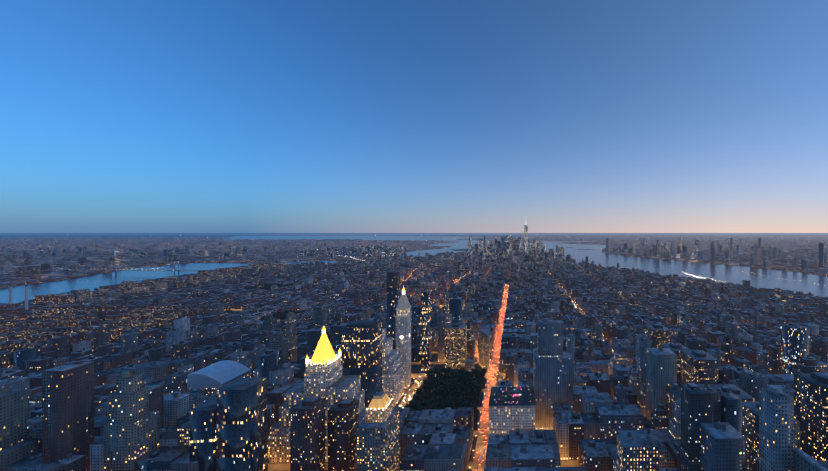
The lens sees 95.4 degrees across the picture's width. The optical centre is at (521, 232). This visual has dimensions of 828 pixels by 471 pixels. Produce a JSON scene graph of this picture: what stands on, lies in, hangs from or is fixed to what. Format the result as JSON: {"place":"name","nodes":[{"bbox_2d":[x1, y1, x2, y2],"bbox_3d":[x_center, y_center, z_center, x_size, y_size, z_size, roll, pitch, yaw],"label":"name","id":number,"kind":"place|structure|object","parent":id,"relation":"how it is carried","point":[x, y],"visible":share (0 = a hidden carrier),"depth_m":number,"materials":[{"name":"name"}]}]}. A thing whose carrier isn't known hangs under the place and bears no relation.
{"place":"outdoors","nodes":[
{"label":"outdoors","id":0,"kind":"place"},
{"bbox_2d":[0,233,535,234],"bbox_3d":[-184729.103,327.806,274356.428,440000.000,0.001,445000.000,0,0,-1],"label":"ocean water","id":1,"kind":"structure","parent":0,"point":[260,233],"depth_m":147939.03,"materials":[{"name":"blue liquid"}]},
{"bbox_2d":[0,233,827,470],"bbox_3d":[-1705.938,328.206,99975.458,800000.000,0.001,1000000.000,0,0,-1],"label":"ground","id":2,"kind":"structure","parent":0,"point":[415,368],"depth_m":31265.45,"materials":[{"name":"grey"}]},
{"bbox_2d":[0,268,539,422],"bbox_3d":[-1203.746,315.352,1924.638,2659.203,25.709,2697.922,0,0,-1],"label":"trees","id":3,"kind":"object","parent":2,"relation":"on","point":[455,392],"visible":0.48,"depth_m":732.71,"materials":[{"name":"green plant"}]},
{"bbox_2d":[11,268,778,470],"bbox_3d":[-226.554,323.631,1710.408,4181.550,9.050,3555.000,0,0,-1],"label":"street","id":4,"kind":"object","parent":2,"relation":"on","point":[493,375],"visible":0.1,"depth_m":753.08,"materials":[{"name":"grey asphalt"}]},
{"bbox_2d":[0,225,826,470],"bbox_3d":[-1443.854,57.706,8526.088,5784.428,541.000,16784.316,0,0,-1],"label":"buildings","id":5,"kind":"structure","parent":2,"relation":"on","point":[324,353],"depth_m":667.98,"materials":[{"name":"grey concrete"}]},
{"bbox_2d":[0,235,827,302],"bbox_3d":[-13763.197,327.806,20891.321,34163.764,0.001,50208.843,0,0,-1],"label":"river","id":6,"kind":"structure","parent":2,"relation":"on","point":[814,284],"depth_m":3141.25,"materials":[{"name":"blue liquid"}]},
{"bbox_2d":[0,226,827,470],"bbox_3d":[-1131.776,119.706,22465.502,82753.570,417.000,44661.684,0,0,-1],"label":"city","id":7,"kind":"object","parent":2,"relation":"on","point":[310,417],"visible":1,"depth_m":761.44},
{"bbox_2d":[0,0,827,232],"label":"sky","id":8,"kind":"structure","parent":0,"point":[117,116],"materials":[{"name":"blue"}]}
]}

